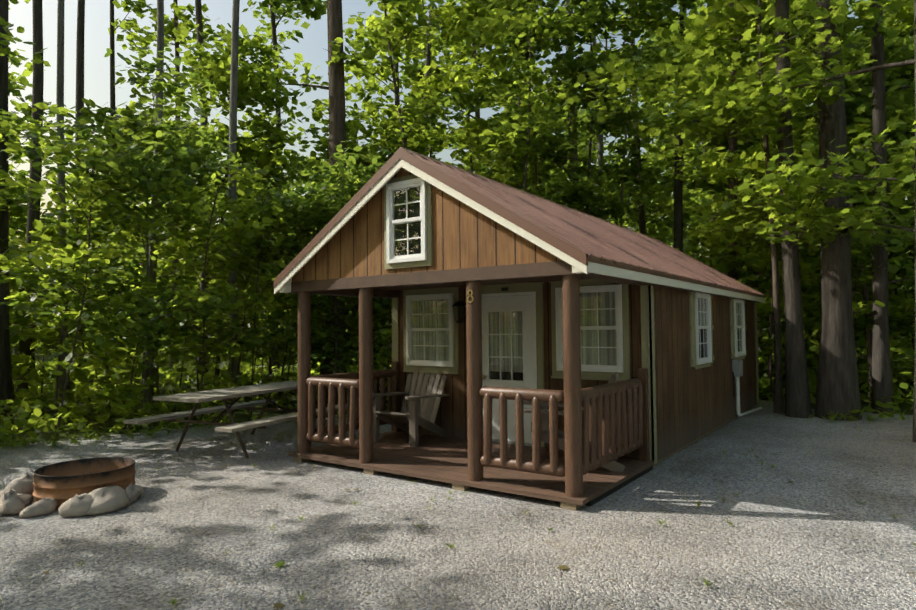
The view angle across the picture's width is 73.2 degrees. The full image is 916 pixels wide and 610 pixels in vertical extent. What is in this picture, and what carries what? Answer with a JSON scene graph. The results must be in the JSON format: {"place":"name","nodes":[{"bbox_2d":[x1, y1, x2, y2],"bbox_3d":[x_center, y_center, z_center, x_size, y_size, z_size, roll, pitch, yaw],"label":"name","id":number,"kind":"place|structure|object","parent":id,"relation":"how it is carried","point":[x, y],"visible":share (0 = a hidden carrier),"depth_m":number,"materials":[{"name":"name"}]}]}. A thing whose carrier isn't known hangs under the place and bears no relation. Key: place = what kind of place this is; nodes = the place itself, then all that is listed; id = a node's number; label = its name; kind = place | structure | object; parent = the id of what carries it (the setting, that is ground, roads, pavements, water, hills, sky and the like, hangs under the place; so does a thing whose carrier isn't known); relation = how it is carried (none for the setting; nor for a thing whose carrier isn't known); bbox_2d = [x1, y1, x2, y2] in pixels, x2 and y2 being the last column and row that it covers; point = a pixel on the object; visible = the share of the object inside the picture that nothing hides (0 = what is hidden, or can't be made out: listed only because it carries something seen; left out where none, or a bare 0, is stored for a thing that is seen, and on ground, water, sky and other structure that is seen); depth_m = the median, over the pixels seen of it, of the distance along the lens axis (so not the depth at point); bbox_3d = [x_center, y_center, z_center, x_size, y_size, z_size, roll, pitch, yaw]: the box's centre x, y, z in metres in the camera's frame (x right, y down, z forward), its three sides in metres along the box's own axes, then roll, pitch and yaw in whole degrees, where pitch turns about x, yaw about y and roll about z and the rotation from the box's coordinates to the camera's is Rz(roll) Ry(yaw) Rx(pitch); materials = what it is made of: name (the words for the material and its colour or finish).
{"place":"outdoors","nodes":[
{"label":"outdoors","id":0,"kind":"place"},
{"bbox_2d":[0,329,913,445],"bbox_3d":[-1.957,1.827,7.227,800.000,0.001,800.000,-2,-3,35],"label":"ground","id":1,"kind":"structure","parent":0,"point":[293,402],"depth_m":11.22,"materials":[{"name":"brown soil"}]},
{"bbox_2d":[0,120,32,282],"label":"tree","id":2,"kind":"object","parent":1,"relation":"on","point":[6,266],"visible":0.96,"depth_m":8.13,"materials":[{"name":"green plant"}]},
{"bbox_2d":[0,0,33,421],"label":"tree","id":3,"kind":"object","parent":1,"relation":"on","point":[6,390],"visible":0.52,"depth_m":10.64,"materials":[{"name":"brown plant"}]},
{"bbox_2d":[15,0,43,396],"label":"tree","id":4,"kind":"object","parent":1,"relation":"on","point":[37,97],"visible":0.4,"depth_m":14.76,"materials":[{"name":"brown plant"}]},
{"bbox_2d":[9,239,51,378],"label":"tree","id":5,"kind":"object","parent":1,"relation":"on","point":[27,358],"visible":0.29,"depth_m":12.76,"materials":[{"name":"green plant"}]},
{"bbox_2d":[8,153,70,354],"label":"tree","id":6,"kind":"object","parent":1,"relation":"on","point":[18,218],"visible":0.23,"depth_m":20.50,"materials":[{"name":"green plant"}]},
{"bbox_2d":[9,207,72,375],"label":"tree","id":7,"kind":"object","parent":1,"relation":"on","point":[14,357],"visible":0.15,"depth_m":13.17,"materials":[{"name":"green plant"}]},
{"bbox_2d":[9,238,78,398],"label":"tree","id":8,"kind":"object","parent":1,"relation":"on","point":[23,371],"visible":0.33,"depth_m":11.68,"materials":[{"name":"green plant"}]},
{"bbox_2d":[0,0,91,212],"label":"tree","id":9,"kind":"object","parent":1,"relation":"on","point":[5,192],"visible":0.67,"depth_m":10.39,"materials":[{"name":"green plant"}]},
{"bbox_2d":[9,234,94,396],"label":"tree","id":10,"kind":"object","parent":1,"relation":"on","point":[51,344],"visible":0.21,"depth_m":13.08,"materials":[{"name":"green plant"}]},
{"bbox_2d":[8,46,100,260],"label":"tree","id":11,"kind":"object","parent":1,"relation":"on","point":[20,79],"visible":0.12,"depth_m":25.18,"materials":[{"name":"green plant"}]},
{"bbox_2d":[56,0,70,407],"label":"tree","id":12,"kind":"object","parent":1,"relation":"on","point":[60,77],"visible":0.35,"depth_m":12.62,"materials":[{"name":"brown plant"}]},
{"bbox_2d":[0,164,140,427],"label":"tree","id":13,"kind":"object","parent":1,"relation":"on","point":[48,231],"visible":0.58,"depth_m":9.74,"materials":[{"name":"green plant"}]},
{"bbox_2d":[6,241,135,414],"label":"tree","id":14,"kind":"object","parent":1,"relation":"on","point":[24,336],"visible":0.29,"depth_m":11.08,"materials":[{"name":"green plant"}]},
{"bbox_2d":[30,273,127,391],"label":"tree","id":15,"kind":"object","parent":1,"relation":"on","point":[34,344],"visible":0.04,"depth_m":13.56,"materials":[{"name":"green plant"}]},
{"bbox_2d":[72,0,86,367],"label":"tree","id":16,"kind":"object","parent":1,"relation":"on","point":[80,54],"visible":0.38,"depth_m":17.89,"materials":[{"name":"brown plant"}]},
{"bbox_2d":[5,116,175,436],"bbox_3d":[-5.750,-0.275,9.208,2.537,5.030,2.298,-2,-3,35],"label":"tree","id":17,"kind":"object","parent":1,"relation":"on","point":[108,252],"visible":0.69,"depth_m":9.09,"materials":[{"name":"green plant"}]},
{"bbox_2d":[37,172,192,375],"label":"tree","id":18,"kind":"object","parent":1,"relation":"on","point":[137,265],"visible":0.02,"depth_m":15.95,"materials":[{"name":"green plant"}]},
{"bbox_2d":[68,241,201,384],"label":"tree","id":19,"kind":"object","parent":1,"relation":"on","point":[132,287],"visible":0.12,"depth_m":13.16,"materials":[{"name":"green plant"}]},
{"bbox_2d":[45,283,229,429],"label":"tree","id":20,"kind":"object","parent":1,"relation":"on","point":[108,390],"visible":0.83,"depth_m":9.49,"materials":[{"name":"green plant"}]},
{"bbox_2d":[108,0,169,315],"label":"tree","id":21,"kind":"object","parent":1,"relation":"on","point":[128,25],"visible":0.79,"depth_m":23.62,"materials":[{"name":"green plant"}]},
{"bbox_2d":[47,83,255,393],"bbox_3d":[-7.538,-1.384,15.874,6.028,7.818,5.597,-2,-3,35],"label":"tree","id":22,"kind":"object","parent":1,"relation":"on","point":[186,116],"visible":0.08,"depth_m":14.60,"materials":[{"name":"green plant"}]},
{"bbox_2d":[140,0,163,408],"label":"tree","id":23,"kind":"object","parent":1,"relation":"on","point":[160,47],"visible":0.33,"depth_m":12.56,"materials":[{"name":"brown plant"}]},
{"bbox_2d":[0,47,318,414],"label":"tree","id":24,"kind":"object","parent":1,"relation":"on","point":[185,149],"visible":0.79,"depth_m":9.98,"materials":[{"name":"green plant"}]},
{"bbox_2d":[150,0,226,366],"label":"tree","id":25,"kind":"object","parent":1,"relation":"on","point":[187,23],"visible":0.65,"depth_m":21.49,"materials":[{"name":"green plant"}]},
{"bbox_2d":[144,219,251,390],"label":"tree","id":26,"kind":"object","parent":1,"relation":"on","point":[186,244],"visible":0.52,"depth_m":12.57,"materials":[{"name":"green plant"}]},
{"bbox_2d":[156,194,242,387],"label":"tree","id":27,"kind":"object","parent":1,"relation":"on","point":[206,276],"visible":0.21,"depth_m":13.79,"materials":[{"name":"green plant"}]},
{"bbox_2d":[195,0,208,375],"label":"tree","id":28,"kind":"object","parent":1,"relation":"on","point":[198,10],"visible":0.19,"depth_m":17.72,"materials":[{"name":"brown plant"}]},
{"bbox_2d":[95,23,315,375],"bbox_3d":[-5.849,-2.006,14.976,5.468,8.955,4.822,-2,-2,23],"label":"tree","id":29,"kind":"object","parent":1,"relation":"on","point":[213,65],"visible":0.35,"depth_m":14.53,"materials":[{"name":"green plant"}]},
{"bbox_2d":[148,162,280,425],"bbox_3d":[-3.997,-0.036,9.895,2.113,4.574,2.106,-2,-3,35],"label":"tree","id":30,"kind":"object","parent":1,"relation":"on","point":[192,202],"visible":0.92,"depth_m":9.94,"materials":[{"name":"green plant"}]},
{"bbox_2d":[169,167,291,420],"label":"tree","id":31,"kind":"object","parent":1,"relation":"on","point":[265,344],"visible":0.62,"depth_m":10.35,"materials":[{"name":"green plant"}]},
{"bbox_2d":[168,201,294,414],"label":"tree","id":32,"kind":"object","parent":1,"relation":"on","point":[242,283],"visible":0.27,"depth_m":11.05,"materials":[{"name":"green plant"}]},
{"bbox_2d":[228,0,241,404],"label":"tree","id":33,"kind":"object","parent":1,"relation":"on","point":[233,366],"visible":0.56,"depth_m":12.56,"materials":[{"name":"brown plant"}]},
{"bbox_2d":[183,95,325,380],"bbox_3d":[-4.745,-1.432,16.171,5.026,7.877,4.787,-2,-3,35],"label":"tree","id":34,"kind":"object","parent":1,"relation":"on","point":[266,157],"visible":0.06,"depth_m":16.03,"materials":[{"name":"green plant"}]},
{"bbox_2d":[228,245,318,382],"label":"tree","id":35,"kind":"object","parent":1,"relation":"on","point":[258,321],"visible":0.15,"depth_m":13.87,"materials":[{"name":"green plant"}]},
{"bbox_2d":[170,141,391,414],"bbox_3d":[-2.445,-0.300,11.059,3.826,5.166,4.254,-2,-3,26],"label":"tree","id":36,"kind":"object","parent":1,"relation":"on","point":[316,209],"visible":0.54,"depth_m":10.72,"materials":[{"name":"green plant"}]},
{"bbox_2d":[211,293,350,398],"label":"tree","id":37,"kind":"object","parent":1,"relation":"on","point":[282,359],"visible":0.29,"depth_m":12.45,"materials":[{"name":"green plant"}]},
{"bbox_2d":[242,0,326,368],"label":"tree","id":38,"kind":"object","parent":1,"relation":"on","point":[307,6],"visible":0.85,"depth_m":21.09,"materials":[{"name":"green plant"}]},
{"bbox_2d":[225,0,346,403],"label":"tree","id":39,"kind":"object","parent":1,"relation":"on","point":[337,124],"visible":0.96,"depth_m":13.38,"materials":[{"name":"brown plant"}]},
{"bbox_2d":[256,228,323,392],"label":"tree","id":40,"kind":"object","parent":1,"relation":"on","point":[314,365],"visible":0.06,"depth_m":13.23,"materials":[{"name":"green plant"}]},
{"bbox_2d":[246,75,439,371],"bbox_3d":[-2.495,-1.510,15.119,5.602,7.910,6.027,-2,-3,35],"label":"tree","id":41,"kind":"object","parent":1,"relation":"on","point":[353,127],"visible":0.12,"depth_m":14.85,"materials":[{"name":"green plant"}]},
{"bbox_2d":[325,307,391,341],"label":"tree","id":42,"kind":"object","parent":1,"relation":"on","point":[375,323],"visible":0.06,"depth_m":11.35,"materials":[{"name":"green plant"}]},
{"bbox_2d":[358,299,391,359],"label":"tree","id":43,"kind":"object","parent":1,"relation":"on","point":[382,313],"visible":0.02,"depth_m":10.94,"materials":[{"name":"green plant"}]},
{"bbox_2d":[347,3,432,148],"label":"tree","id":44,"kind":"object","parent":1,"relation":"on","point":[406,79],"visible":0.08,"depth_m":44.66,"materials":[{"name":"green plant"}]},
{"bbox_2d":[323,0,470,199],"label":"tree","id":45,"kind":"object","parent":1,"relation":"on","point":[399,30],"visible":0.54,"depth_m":13.69,"materials":[{"name":"green plant"}]},
{"bbox_2d":[344,0,471,345],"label":"tree","id":46,"kind":"object","parent":1,"relation":"on","point":[372,19],"visible":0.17,"depth_m":25.29,"materials":[{"name":"green plant"}]},
{"bbox_2d":[400,55,469,167],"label":"tree","id":47,"kind":"object","parent":1,"relation":"on","point":[416,70],"visible":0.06,"depth_m":26.84,"materials":[{"name":"green plant"}]},
{"bbox_2d":[349,0,534,156],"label":"tree","id":48,"kind":"object","parent":1,"relation":"on","point":[443,85],"visible":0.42,"depth_m":16.49,"materials":[{"name":"green plant"}]},
{"bbox_2d":[0,347,913,442],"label":"ground plants","id":49,"kind":"object","parent":1,"relation":"on","point":[24,405],"visible":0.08,"depth_m":11.82,"materials":[{"name":"green plant"}]},
{"bbox_2d":[0,400,915,609],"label":"gravel pad","id":50,"kind":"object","parent":1,"relation":"on","point":[814,535],"visible":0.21,"depth_m":4.58,"materials":[{"name":"grey gravel"}]},
{"bbox_2d":[0,457,143,517],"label":"fire ring","id":51,"kind":"object","parent":50,"relation":"on","point":[84,487],"visible":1,"depth_m":5.35,"materials":[{"name":"orange metal"}]},
{"bbox_2d":[124,381,346,458],"bbox_3d":[-2.777,1.501,8.250,1.770,0.759,2.400,-2,-3,25],"label":"picnic table","id":52,"kind":"object","parent":50,"relation":"on","point":[224,395],"visible":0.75,"depth_m":7.78,"materials":[{"name":"grey wood"}]},
{"bbox_2d":[0,394,915,604],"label":"gravel weeds","id":53,"kind":"object","parent":50,"relation":"on","point":[54,440],"visible":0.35,"depth_m":8.70,"materials":[{"name":"green plant"}]},
{"bbox_2d":[274,147,764,510],"bbox_3d":[1.838,0.225,9.498,3.983,3.410,8.298,-2,-3,35],"label":"cabin","id":54,"kind":"object","parent":50,"relation":"on","point":[507,300],"visible":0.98,"depth_m":6.79,"materials":[{"name":"brown wood"}]},
{"bbox_2d":[373,368,448,446],"bbox_3d":[-0.624,1.280,7.999,0.790,1.007,1.031,-2,-3,30],"label":"adirondack chair","id":55,"kind":"object","parent":54,"relation":"on","point":[420,406],"visible":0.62,"depth_m":8.05,"materials":[{"name":"weathered wood"}]},
{"bbox_2d":[523,372,624,470],"bbox_3d":[1.175,1.202,6.449,1.032,1.007,0.790,-1,-2,7],"label":"adirondack chair","id":56,"kind":"object","parent":54,"relation":"on","point":[613,465],"visible":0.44,"depth_m":6.19,"materials":[{"name":"wood"}]},
{"bbox_2d":[401,0,521,151],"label":"tree","id":57,"kind":"object","parent":1,"relation":"on","point":[438,43],"visible":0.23,"depth_m":21.28,"materials":[{"name":"green plant"}]},
{"bbox_2d":[10,216,914,356],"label":"understorey foliage","id":58,"kind":"object","parent":1,"relation":"on","point":[163,347],"depth_m":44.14,"materials":[{"name":"green plant"}]},
{"bbox_2d":[403,0,551,171],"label":"tree","id":59,"kind":"object","parent":1,"relation":"on","point":[460,28],"visible":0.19,"depth_m":18.36,"materials":[{"name":"green plant"}]},
{"bbox_2d":[452,152,502,180],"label":"tree","id":60,"kind":"object","parent":1,"relation":"on","point":[484,167],"visible":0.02,"depth_m":21.73,"materials":[{"name":"green plant"}]},
{"bbox_2d":[432,9,532,171],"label":"tree","id":61,"kind":"object","parent":1,"relation":"on","point":[475,110],"visible":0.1,"depth_m":26.98,"materials":[{"name":"green plant"}]},
{"bbox_2d":[425,5,594,186],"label":"tree","id":62,"kind":"object","parent":1,"relation":"on","point":[541,63],"visible":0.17,"depth_m":23.33,"materials":[{"name":"green plant"}]},
{"bbox_2d":[423,0,608,210],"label":"tree","id":63,"kind":"object","parent":1,"relation":"on","point":[544,140],"visible":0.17,"depth_m":17.14,"materials":[{"name":"green plant"}]},
{"bbox_2d":[476,120,569,203],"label":"tree","id":64,"kind":"object","parent":1,"relation":"on","point":[508,177],"visible":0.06,"depth_m":19.82,"materials":[{"name":"green plant"}]},
{"bbox_2d":[440,0,633,204],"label":"tree","id":65,"kind":"object","parent":1,"relation":"on","point":[503,16],"visible":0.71,"depth_m":14.89,"materials":[{"name":"green plant"}]},
{"bbox_2d":[515,0,578,209],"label":"tree","id":66,"kind":"object","parent":1,"relation":"on","point":[569,134],"visible":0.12,"depth_m":18.65,"materials":[{"name":"green plant"}]},
{"bbox_2d":[502,0,661,219],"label":"tree","id":67,"kind":"object","parent":1,"relation":"on","point":[603,18],"visible":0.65,"depth_m":16.44,"materials":[{"name":"green plant"}]},
{"bbox_2d":[554,127,626,227],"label":"tree","id":68,"kind":"object","parent":1,"relation":"on","point":[604,160],"visible":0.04,"depth_m":50.60,"materials":[{"name":"green plant"}]},
{"bbox_2d":[525,0,675,219],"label":"tree","id":69,"kind":"object","parent":1,"relation":"on","point":[599,150],"visible":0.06,"depth_m":23.67,"materials":[{"name":"green plant"}]},
{"bbox_2d":[555,4,666,208],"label":"tree","id":70,"kind":"object","parent":1,"relation":"on","point":[612,33],"visible":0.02,"depth_m":36.42,"materials":[{"name":"green plant"}]},
{"bbox_2d":[533,0,698,234],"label":"tree","id":71,"kind":"object","parent":1,"relation":"on","point":[641,214],"visible":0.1,"depth_m":21.00,"materials":[{"name":"green plant"}]},
{"bbox_2d":[597,96,639,228],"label":"tree","id":72,"kind":"object","parent":1,"relation":"on","point":[616,156],"visible":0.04,"depth_m":67.24,"materials":[{"name":"green plant"}]},
{"bbox_2d":[555,0,692,225],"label":"tree","id":73,"kind":"object","parent":1,"relation":"on","point":[653,23],"visible":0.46,"depth_m":17.54,"materials":[{"name":"green plant"}]},
{"bbox_2d":[612,30,691,238],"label":"tree","id":74,"kind":"object","parent":1,"relation":"on","point":[647,157],"depth_m":47.70,"materials":[{"name":"green plant"}]},
{"bbox_2d":[603,164,701,259],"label":"tree","id":75,"kind":"object","parent":1,"relation":"on","point":[662,229],"visible":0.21,"depth_m":22.25,"materials":[{"name":"green plant"}]},
{"bbox_2d":[627,125,718,258],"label":"tree","id":76,"kind":"object","parent":1,"relation":"on","point":[662,160],"visible":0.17,"depth_m":26.27,"materials":[{"name":"green plant"}]},
{"bbox_2d":[646,18,727,256],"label":"tree","id":77,"kind":"object","parent":1,"relation":"on","point":[694,147],"depth_m":45.04,"materials":[{"name":"green plant"}]},
{"bbox_2d":[625,0,757,251],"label":"tree","id":78,"kind":"object","parent":1,"relation":"on","point":[678,195],"visible":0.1,"depth_m":17.95,"materials":[{"name":"green plant"}]},
{"bbox_2d":[627,25,767,288],"bbox_3d":[8.317,-3.567,20.366,4.873,12.235,4.171,-2,-3,35],"label":"tree","id":79,"kind":"object","parent":1,"relation":"on","point":[686,212],"visible":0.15,"depth_m":20.48,"materials":[{"name":"green plant"}]},
{"bbox_2d":[659,32,752,258],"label":"tree","id":80,"kind":"object","parent":1,"relation":"on","point":[666,107],"visible":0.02,"depth_m":41.44,"materials":[{"name":"green plant"}]},
{"bbox_2d":[675,203,767,267],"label":"tree","id":81,"kind":"object","parent":1,"relation":"on","point":[715,252],"visible":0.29,"depth_m":14.16,"materials":[{"name":"green plant"}]},
{"bbox_2d":[556,0,914,412],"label":"tree","id":82,"kind":"object","parent":1,"relation":"on","point":[867,19],"visible":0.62,"depth_m":10.88,"materials":[{"name":"green plant"}]},
{"bbox_2d":[663,105,815,305],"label":"tree","id":83,"kind":"object","parent":1,"relation":"on","point":[706,185],"visible":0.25,"depth_m":17.91,"materials":[{"name":"green plant"}]},
{"bbox_2d":[643,0,861,280],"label":"tree","id":84,"kind":"object","parent":1,"relation":"on","point":[732,143],"visible":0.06,"depth_m":15.53,"materials":[{"name":"green plant"}]},
{"bbox_2d":[734,214,819,399],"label":"tree","id":85,"kind":"object","parent":1,"relation":"on","point":[759,245],"visible":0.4,"depth_m":12.59,"materials":[{"name":"green plant"}]},
{"bbox_2d":[739,195,820,386],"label":"tree","id":86,"kind":"object","parent":1,"relation":"on","point":[811,260],"visible":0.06,"depth_m":14.73,"materials":[{"name":"green plant"}]},
{"bbox_2d":[650,0,914,388],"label":"tree","id":87,"kind":"object","parent":1,"relation":"on","point":[719,162],"visible":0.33,"depth_m":13.37,"materials":[{"name":"green plant"}]},
{"bbox_2d":[722,0,844,417],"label":"tree","id":88,"kind":"object","parent":1,"relation":"on","point":[797,399],"visible":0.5,"depth_m":10.42,"materials":[{"name":"green plant"}]},
{"bbox_2d":[692,0,915,442],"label":"tree","id":89,"kind":"object","parent":1,"relation":"on","point":[849,215],"visible":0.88,"depth_m":9.11,"materials":[{"name":"green plant"}]},
{"bbox_2d":[694,0,914,413],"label":"tree","id":90,"kind":"object","parent":1,"relation":"on","point":[882,383],"visible":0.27,"depth_m":10.69,"materials":[{"name":"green plant"}]},
{"bbox_2d":[751,242,859,350],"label":"tree","id":91,"kind":"object","parent":1,"relation":"on","point":[767,287],"visible":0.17,"depth_m":15.33,"materials":[{"name":"green plant"}]},
{"bbox_2d":[731,0,915,420],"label":"tree","id":92,"kind":"object","parent":1,"relation":"on","point":[837,389],"visible":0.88,"depth_m":10.03,"materials":[{"name":"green plant"}]},
{"bbox_2d":[738,35,914,400],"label":"tree","id":93,"kind":"object","parent":1,"relation":"on","point":[898,45],"visible":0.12,"depth_m":12.57,"materials":[{"name":"green plant"}]},
{"bbox_2d":[768,299,903,373],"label":"tree","id":94,"kind":"object","parent":1,"relation":"on","point":[861,342],"visible":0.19,"depth_m":13.52,"materials":[{"name":"green plant"}]},
{"bbox_2d":[760,115,911,324],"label":"tree","id":95,"kind":"object","parent":1,"relation":"on","point":[818,252],"depth_m":16.17,"materials":[{"name":"green plant"}]},
{"bbox_2d":[772,0,914,235],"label":"tree","id":96,"kind":"object","parent":1,"relation":"on","point":[907,24],"visible":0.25,"depth_m":13.29,"materials":[{"name":"green plant"}]},
{"bbox_2d":[778,197,914,365],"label":"tree","id":97,"kind":"object","parent":1,"relation":"on","point":[858,307],"visible":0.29,"depth_m":11.47,"materials":[{"name":"green plant"}]},
{"bbox_2d":[846,20,914,274],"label":"tree","id":98,"kind":"object","parent":1,"relation":"on","point":[902,71],"visible":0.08,"depth_m":14.11,"materials":[{"name":"green plant"}]},
{"bbox_2d":[846,95,914,131],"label":"tree","id":99,"kind":"object","parent":1,"relation":"on","point":[888,113],"visible":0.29,"depth_m":12.48,"materials":[{"name":"green plant"}]},
{"bbox_2d":[851,192,914,364],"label":"tree","id":100,"kind":"object","parent":1,"relation":"on","point":[891,286],"visible":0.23,"depth_m":13.10,"materials":[{"name":"green plant"}]},
{"bbox_2d":[854,290,914,373],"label":"tree","id":101,"kind":"object","parent":1,"relation":"on","point":[862,330],"visible":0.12,"depth_m":14.00,"materials":[{"name":"green plant"}]},
{"bbox_2d":[888,292,914,361],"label":"tree","id":102,"kind":"object","parent":1,"relation":"on","point":[901,343],"visible":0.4,"depth_m":12.21,"materials":[{"name":"green plant"}]},
{"bbox_2d":[8,0,907,328],"label":"sky","id":103,"kind":"structure","parent":0,"point":[97,12],"materials":[{"name":"white"}]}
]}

